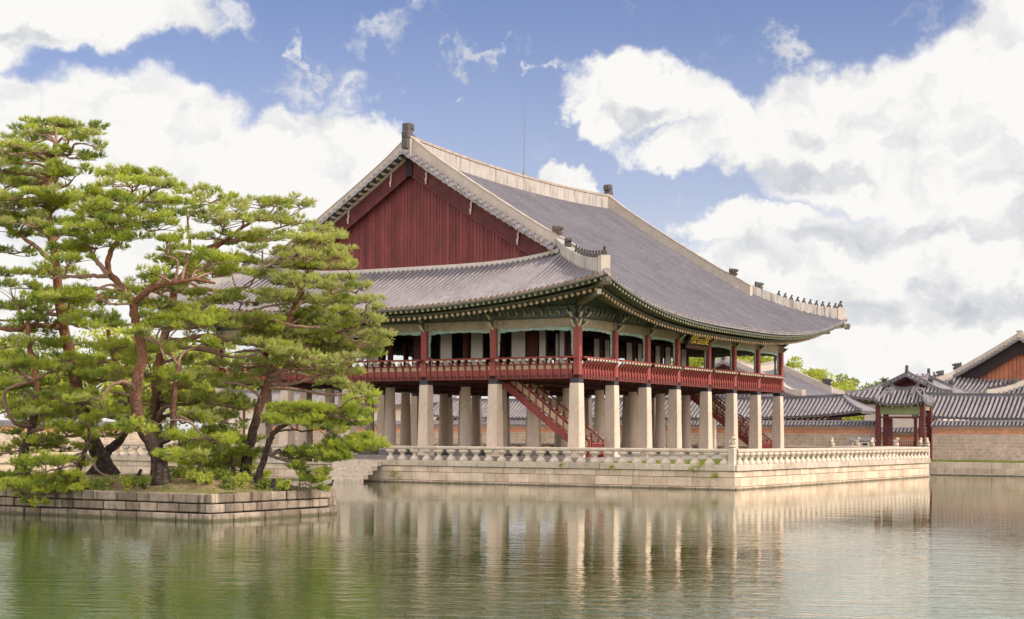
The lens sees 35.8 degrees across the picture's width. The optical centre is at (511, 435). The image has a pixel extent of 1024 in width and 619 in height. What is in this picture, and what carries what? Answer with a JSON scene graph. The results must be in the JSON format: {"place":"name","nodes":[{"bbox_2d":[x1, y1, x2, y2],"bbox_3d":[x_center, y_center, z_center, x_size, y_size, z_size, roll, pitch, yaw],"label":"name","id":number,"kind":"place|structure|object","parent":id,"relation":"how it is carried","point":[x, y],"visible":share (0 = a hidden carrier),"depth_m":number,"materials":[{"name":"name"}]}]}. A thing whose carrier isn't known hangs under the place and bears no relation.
{"place":"outdoors","nodes":[
{"label":"outdoors","id":0,"kind":"place"},
{"bbox_2d":[0,450,131,451],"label":"grass verge","id":1,"kind":"object","parent":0,"point":[69,451],"depth_m":162.01,"materials":[{"name":"green plant"}]},
{"bbox_2d":[0,473,310,493],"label":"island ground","id":2,"kind":"structure","parent":0,"point":[116,486],"depth_m":56.86,"materials":[{"name":"brown soil"}]},
{"bbox_2d":[0,419,112,506],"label":"pine tree","id":3,"kind":"object","parent":2,"relation":"on","point":[21,481],"visible":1,"depth_m":57.13,"materials":[{"name":"green plant"}]},
{"bbox_2d":[0,114,121,475],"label":"pine tree","id":4,"kind":"object","parent":2,"relation":"on","point":[48,199],"visible":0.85,"depth_m":62.14,"materials":[{"name":"green plant"}]},
{"bbox_2d":[0,320,121,471],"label":"pine tree","id":5,"kind":"object","parent":2,"relation":"on","point":[34,407],"visible":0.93,"depth_m":60.75,"materials":[{"name":"green plant"}]},
{"bbox_2d":[88,475,114,489],"bbox_3d":[-14.856,1.724,57.808,0.966,0.613,1.148,0,0,9],"label":"shrub","id":6,"kind":"object","parent":2,"relation":"on","point":[99,482],"visible":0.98,"depth_m":57.56,"materials":[{"name":"green plant"}]},
{"bbox_2d":[41,329,179,474],"bbox_3d":[-16.529,-1.204,64.297,6.828,6.245,5.394,0,0,30],"label":"pine tree","id":7,"kind":"object","parent":2,"relation":"on","point":[115,444],"visible":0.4,"depth_m":63.77,"materials":[{"name":"green plant"}]},
{"bbox_2d":[118,475,137,489],"bbox_3d":[-13.790,1.691,57.259,0.817,0.599,0.742,0,0,-15],"label":"shrub","id":8,"kind":"object","parent":2,"relation":"on","point":[127,481],"visible":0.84,"depth_m":57.22,"materials":[{"name":"green plant"}]},
{"bbox_2d":[132,475,151,488],"bbox_3d":[-13.040,1.671,56.566,0.924,0.573,0.828,0,0,30],"label":"shrub","id":9,"kind":"object","parent":2,"relation":"on","point":[142,482],"visible":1,"depth_m":56.41,"materials":[{"name":"green plant"}]},
{"bbox_2d":[26,162,258,485],"bbox_3d":[-13.592,-4.103,57.307,8.012,12.004,6.616,0,0,5],"label":"pine tree","id":10,"kind":"object","parent":2,"relation":"on","point":[117,227],"visible":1,"depth_m":56.85,"materials":[{"name":"green plant"}]},
{"bbox_2d":[0,470,314,493],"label":"island grass","id":11,"kind":"structure","parent":2,"relation":"on","point":[224,491],"depth_m":56.90,"materials":[{"name":"green plant"}]},
{"bbox_2d":[269,478,275,489],"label":"floodlight","id":12,"kind":"object","parent":11,"relation":"on","point":[273,482],"visible":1,"depth_m":57.49,"materials":[{"name":"black metal"}]},
{"bbox_2d":[168,465,187,477],"bbox_3d":[-12.400,1.349,58.914,1.054,0.582,0.787,0,0,30],"label":"shrub","id":13,"kind":"object","parent":2,"relation":"on","point":[174,472],"visible":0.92,"depth_m":58.81,"materials":[{"name":"green plant"}]},
{"bbox_2d":[186,468,198,481],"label":"shrub","id":14,"kind":"object","parent":2,"relation":"on","point":[192,474],"visible":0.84,"depth_m":56.78,"materials":[{"name":"green plant"}]},
{"bbox_2d":[196,471,213,484],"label":"shrub","id":15,"kind":"object","parent":2,"relation":"on","point":[207,478],"visible":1,"depth_m":56.31,"materials":[{"name":"green plant"}]},
{"bbox_2d":[198,467,233,480],"bbox_3d":[-10.771,1.404,57.388,1.352,0.543,0.856,0,0,-25],"label":"shrub","id":16,"kind":"object","parent":2,"relation":"on","point":[217,473],"visible":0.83,"depth_m":57.33,"materials":[{"name":"green plant"}]},
{"bbox_2d":[112,181,320,475],"bbox_3d":[-11.287,-4.104,61.217,7.927,11.594,6.600,0,0,-5],"label":"pine tree","id":17,"kind":"object","parent":2,"relation":"on","point":[243,320],"visible":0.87,"depth_m":60.51,"materials":[{"name":"green plant"}]},
{"bbox_2d":[167,411,272,478],"bbox_3d":[-11.322,0.508,61.456,4.114,3.087,4.034,0,0,-25],"label":"pine tree","id":18,"kind":"object","parent":2,"relation":"on","point":[229,459],"visible":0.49,"depth_m":61.03,"materials":[{"name":"green plant"}]},
{"bbox_2d":[218,476,238,489],"bbox_3d":[-10.070,1.685,56.238,0.613,0.556,0.640,0,0,30],"label":"shrub","id":19,"kind":"object","parent":2,"relation":"on","point":[227,483],"visible":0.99,"depth_m":56.21,"materials":[{"name":"green plant"}]},
{"bbox_2d":[219,471,252,487],"bbox_3d":[-9.923,1.592,57.094,1.231,0.648,1.114,0,0,-16],"label":"shrub","id":20,"kind":"object","parent":2,"relation":"on","point":[241,479],"visible":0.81,"depth_m":56.98,"materials":[{"name":"green plant"}]},
{"bbox_2d":[254,478,271,489],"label":"shrub","id":21,"kind":"object","parent":2,"relation":"on","point":[265,483],"visible":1,"depth_m":57.40,"materials":[{"name":"green plant"}]},
{"bbox_2d":[275,477,291,490],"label":"shrub","id":22,"kind":"object","parent":2,"relation":"on","point":[283,484],"visible":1,"depth_m":57.51,"materials":[{"name":"green plant"}]},
{"bbox_2d":[212,220,399,477],"bbox_3d":[-7.927,-3.123,61.238,7.682,10.311,6.562,0,0,30],"label":"pine tree","id":23,"kind":"object","parent":2,"relation":"on","point":[324,339],"visible":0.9,"depth_m":60.59,"materials":[{"name":"green plant"}]},
{"bbox_2d":[253,387,391,483],"bbox_3d":[-7.041,0.065,58.519,5.052,3.688,3.919,0,0,7],"label":"pine tree","id":24,"kind":"object","parent":2,"relation":"on","point":[309,414],"visible":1,"depth_m":58.02,"materials":[{"name":"green plant"}]},
{"bbox_2d":[1,440,994,462],"bbox_3d":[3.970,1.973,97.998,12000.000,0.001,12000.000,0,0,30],"label":"ground","id":25,"kind":"structure","parent":0,"point":[200,441],"depth_m":335.09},
{"bbox_2d":[0,338,42,416],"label":"broadleaf tree","id":26,"kind":"object","parent":25,"relation":"on","point":[11,393],"visible":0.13,"depth_m":217.03,"materials":[{"name":"green plant"}]},
{"bbox_2d":[0,335,102,420],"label":"broadleaf tree","id":27,"kind":"object","parent":25,"relation":"on","point":[12,374],"visible":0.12,"depth_m":216.53,"materials":[{"name":"green plant"}]},
{"bbox_2d":[0,420,142,450],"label":"courtyard wall","id":28,"kind":"structure","parent":25,"relation":"on","point":[133,437],"depth_m":171.88,"materials":[{"name":"stone"}]},
{"bbox_2d":[29,320,161,420],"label":"broadleaf tree","id":29,"kind":"object","parent":25,"relation":"on","point":[95,332],"visible":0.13,"depth_m":212.73,"materials":[{"name":"green plant"}]},
{"bbox_2d":[94,331,212,420],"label":"broadleaf tree","id":30,"kind":"object","parent":25,"relation":"on","point":[149,363],"visible":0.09,"depth_m":211.43,"materials":[{"name":"green plant"}]},
{"bbox_2d":[165,342,239,426],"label":"broadleaf tree","id":31,"kind":"object","parent":25,"relation":"on","point":[206,357],"visible":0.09,"depth_m":208.21,"materials":[{"name":"green plant"}]},
{"bbox_2d":[210,349,270,408],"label":"broadleaf tree","id":32,"kind":"object","parent":25,"relation":"on","point":[241,360],"visible":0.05,"depth_m":203.03,"materials":[{"name":"green plant"}]},
{"bbox_2d":[236,353,334,389],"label":"broadleaf tree","id":33,"kind":"object","parent":25,"relation":"on","point":[252,387],"visible":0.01,"depth_m":198.34,"materials":[{"name":"plant"}]},
{"bbox_2d":[229,389,471,443],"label":"service range","id":34,"kind":"structure","parent":25,"relation":"on","point":[245,414],"depth_m":190.31,"materials":[{"name":"tile"}]},
{"bbox_2d":[272,420,874,456],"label":"courtyard wall","id":35,"kind":"structure","parent":25,"relation":"on","point":[812,432],"depth_m":143.91,"materials":[{"name":"stone"}]},
{"bbox_2d":[433,394,874,419],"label":"service range","id":36,"kind":"structure","parent":25,"relation":"on","point":[816,407],"depth_m":150.63,"materials":[{"name":"tile"}]},
{"bbox_2d":[671,357,717,368],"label":"broadleaf tree","id":37,"kind":"object","parent":25,"relation":"on","point":[696,362],"visible":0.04,"depth_m":223.53,"materials":[{"name":"green plant"}]},
{"bbox_2d":[619,356,844,419],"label":"gabled hall","id":38,"kind":"structure","parent":25,"relation":"on","point":[797,383],"depth_m":186.84,"materials":[{"name":"tile"}]},
{"bbox_2d":[737,355,772,362],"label":"broadleaf tree","id":39,"kind":"object","parent":25,"relation":"on","point":[746,359],"visible":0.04,"depth_m":234.56,"materials":[{"name":"green plant"}]},
{"bbox_2d":[748,356,803,371],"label":"broadleaf tree","id":40,"kind":"object","parent":25,"relation":"on","point":[798,365],"visible":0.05,"depth_m":243.68,"materials":[{"name":"green plant"}]},
{"bbox_2d":[801,367,860,418],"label":"broadleaf tree","id":41,"kind":"object","parent":25,"relation":"on","point":[818,374],"visible":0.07,"depth_m":230.48,"materials":[{"name":"green plant"}]},
{"bbox_2d":[835,373,859,386],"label":"broadleaf tree","id":42,"kind":"object","parent":25,"relation":"on","point":[838,378],"visible":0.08,"depth_m":237.08,"materials":[{"name":"green plant"}]},
{"bbox_2d":[834,384,863,419],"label":"broadleaf tree","id":43,"kind":"object","parent":25,"relation":"on","point":[848,389],"visible":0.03,"depth_m":212.72,"materials":[{"name":"green plant"}]},
{"bbox_2d":[849,437,875,456],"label":"chimney box","id":44,"kind":"object","parent":25,"relation":"on","point":[863,441],"visible":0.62,"depth_m":136.49,"materials":[{"name":"grey stone"}]},
{"bbox_2d":[859,377,889,415],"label":"broadleaf tree","id":45,"kind":"object","parent":25,"relation":"on","point":[871,385],"visible":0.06,"depth_m":238.88,"materials":[{"name":"green plant"}]},
{"bbox_2d":[881,427,926,455],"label":"courtyard wall","id":46,"kind":"structure","parent":25,"relation":"on","point":[903,434],"depth_m":144.44,"materials":[{"name":"brick"}]},
{"bbox_2d":[873,380,934,459],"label":"courtyard gate","id":47,"kind":"structure","parent":25,"relation":"on","point":[892,399],"depth_m":137.79,"materials":[{"name":"tile"}]},
{"bbox_2d":[883,418,892,445],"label":"door leaf","id":48,"kind":"structure","parent":47,"relation":"in","point":[888,422],"depth_m":138.33,"materials":[{"name":"red wood"}]},
{"bbox_2d":[914,418,919,454],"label":"door leaf","id":49,"kind":"structure","parent":47,"relation":"in","point":[915,419],"depth_m":136.95,"materials":[{"name":"red wood"}]},
{"bbox_2d":[845,365,979,426],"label":"gabled hall","id":50,"kind":"structure","parent":25,"relation":"on","point":[928,382],"depth_m":160.19,"materials":[{"name":"tile"}]},
{"bbox_2d":[912,392,1023,426],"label":"service range","id":51,"kind":"structure","parent":25,"relation":"on","point":[981,406],"depth_m":143.39,"materials":[{"name":"tile"}]},
{"bbox_2d":[916,330,1023,392],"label":"gabled hall","id":52,"kind":"structure","parent":25,"relation":"on","point":[1002,362],"depth_m":191.59,"materials":[{"name":"tile"}]},
{"bbox_2d":[930,420,1023,460],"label":"courtyard wall","id":53,"kind":"structure","parent":25,"relation":"on","point":[990,440],"depth_m":134.98,"materials":[{"name":"brick"}]},
{"bbox_2d":[931,459,1023,462],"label":"grass verge","id":54,"kind":"object","parent":25,"relation":"on","point":[995,461],"depth_m":128.10,"materials":[{"name":"green plant"}]},
{"bbox_2d":[986,378,1023,392],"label":"gabled hall","id":55,"kind":"structure","parent":25,"relation":"on","point":[1015,386],"depth_m":168.28,"materials":[{"name":"tile"}]},
{"bbox_2d":[0,463,1023,618],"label":"pond water","id":56,"kind":"structure","parent":0,"point":[941,547],"depth_m":39.29,"materials":[{"name":"green liquid"}]},
{"bbox_2d":[0,451,147,463],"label":"pond bank","id":57,"kind":"structure","parent":56,"relation":"in","point":[3,458],"depth_m":156.83,"materials":[{"name":"stone"}]},
{"bbox_2d":[0,487,336,521],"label":"island wall","id":58,"kind":"structure","parent":56,"relation":"in","point":[202,507],"depth_m":56.41,"materials":[{"name":"stone"}]},
{"bbox_2d":[285,457,334,492],"bbox_3d":[-7.415,1.444,58.211,1.973,1.401,1.568,0,0,10],"label":"shrub","id":59,"kind":"object","parent":58,"relation":"on","point":[305,474],"visible":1,"depth_m":58.02,"materials":[{"name":"green plant"}]},
{"bbox_2d":[68,451,930,489],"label":"stone terrace","id":60,"kind":"structure","parent":56,"relation":"in","point":[637,475],"depth_m":97.87,"materials":[{"name":"stone"}]},
{"bbox_2d":[75,442,313,457],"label":"stone balustrade","id":61,"kind":"object","parent":60,"relation":"on","point":[135,447],"visible":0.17,"depth_m":112.32,"materials":[{"name":"stone"}]},
{"bbox_2d":[323,461,381,482],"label":"landing steps","id":62,"kind":"structure","parent":60,"relation":"attached to","point":[353,471],"depth_m":101.11,"materials":[{"name":"stone"}]},
{"bbox_2d":[135,116,849,457],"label":"pavilion","id":63,"kind":"structure","parent":60,"relation":"on","point":[498,286],"depth_m":107.96,"materials":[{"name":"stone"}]},
{"bbox_2d":[367,336,379,366],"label":"papered door","id":64,"kind":"structure","parent":63,"relation":"in","point":[377,358],"depth_m":111.56,"materials":[{"name":"white paper"}]},
{"bbox_2d":[413,335,420,365],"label":"door leaf","id":65,"kind":"structure","parent":63,"relation":"in","point":[416,339],"depth_m":109.75,"materials":[{"name":"red wood"}]},
{"bbox_2d":[439,333,453,365],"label":"papered door","id":66,"kind":"structure","parent":63,"relation":"in","point":[446,341],"depth_m":108.55,"materials":[{"name":"white paper"}]},
{"bbox_2d":[470,333,484,364],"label":"papered door","id":67,"kind":"structure","parent":63,"relation":"in","point":[477,340],"depth_m":107.29,"materials":[{"name":"white paper"}]},
{"bbox_2d":[510,331,526,363],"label":"papered door","id":68,"kind":"structure","parent":63,"relation":"in","point":[517,339],"depth_m":105.70,"materials":[{"name":"white paper"}]},
{"bbox_2d":[525,330,538,363],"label":"door leaf","id":69,"kind":"structure","parent":63,"relation":"in","point":[527,341],"depth_m":105.24,"materials":[{"name":"red wood"}]},
{"bbox_2d":[538,330,547,363],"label":"papered door","id":70,"kind":"structure","parent":63,"relation":"in","point":[543,334],"depth_m":104.70,"materials":[{"name":"white paper"}]},
{"bbox_2d":[554,332,557,362],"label":"papered door","id":71,"kind":"structure","parent":63,"relation":"in","point":[555,333],"depth_m":107.63,"materials":[{"name":"white paper"}]},
{"bbox_2d":[558,330,565,362],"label":"papered door","id":72,"kind":"structure","parent":63,"relation":"in","point":[561,334],"depth_m":104.01,"materials":[{"name":"white paper"}]},
{"bbox_2d":[592,337,599,361],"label":"papered door","id":73,"kind":"structure","parent":63,"relation":"in","point":[595,340],"depth_m":112.74,"materials":[{"name":"white paper"}]},
{"bbox_2d":[603,338,609,362],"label":"papered door","id":74,"kind":"structure","parent":63,"relation":"in","point":[606,342],"depth_m":114.21,"materials":[{"name":"white paper"}]},
{"bbox_2d":[625,341,632,365],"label":"papered door","id":75,"kind":"structure","parent":63,"relation":"in","point":[628,344],"depth_m":117.40,"materials":[{"name":"white paper"}]},
{"bbox_2d":[636,342,641,361],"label":"papered door","id":76,"kind":"structure","parent":63,"relation":"in","point":[638,345],"depth_m":118.75,"materials":[{"name":"white paper"}]},
{"bbox_2d":[654,345,660,367],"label":"papered door","id":77,"kind":"structure","parent":63,"relation":"in","point":[657,348],"depth_m":121.63,"materials":[{"name":"white paper"}]},
{"bbox_2d":[664,346,670,368],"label":"papered door","id":78,"kind":"structure","parent":63,"relation":"in","point":[667,349],"depth_m":123.18,"materials":[{"name":"white paper"}]},
{"bbox_2d":[680,348,686,371],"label":"papered door","id":79,"kind":"structure","parent":63,"relation":"in","point":[683,350],"depth_m":125.80,"materials":[{"name":"white paper"}]},
{"bbox_2d":[384,436,736,464],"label":"stone balustrade","id":80,"kind":"object","parent":60,"relation":"on","point":[680,453],"visible":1,"depth_m":94.75,"materials":[{"name":"stone"}]},
{"bbox_2d":[396,437,923,456],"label":"stone balustrade","id":81,"kind":"object","parent":60,"relation":"on","point":[871,444],"visible":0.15,"depth_m":127.52,"materials":[{"name":"stone"}]},
{"bbox_2d":[736,438,929,464],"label":"stone balustrade","id":82,"kind":"object","parent":60,"relation":"on","point":[791,452],"visible":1,"depth_m":103.07,"materials":[{"name":"stone"}]},
{"bbox_2d":[929,462,1023,476],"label":"pond bank","id":83,"kind":"structure","parent":56,"relation":"in","point":[972,469],"depth_m":127.21,"materials":[{"name":"stone"}]},
{"bbox_2d":[0,0,1023,474],"label":"sky","id":84,"kind":"structure","parent":0,"point":[866,155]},
{"bbox_2d":[600,456,853,464],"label":"terrace lawn","id":85,"kind":"structure","parent":0,"point":[716,461],"depth_m":103.92,"materials":[{"name":"green plant"}]},
{"bbox_2d":[835,437,859,456],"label":"stone balustrade","id":86,"kind":"object","parent":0,"point":[856,442],"visible":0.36,"depth_m":132.31,"materials":[{"name":"stone"}]},
{"bbox_2d":[875,437,898,455],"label":"stone balustrade","id":87,"kind":"object","parent":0,"point":[896,443],"visible":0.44,"depth_m":130.62,"materials":[{"name":"stone"}]}
]}

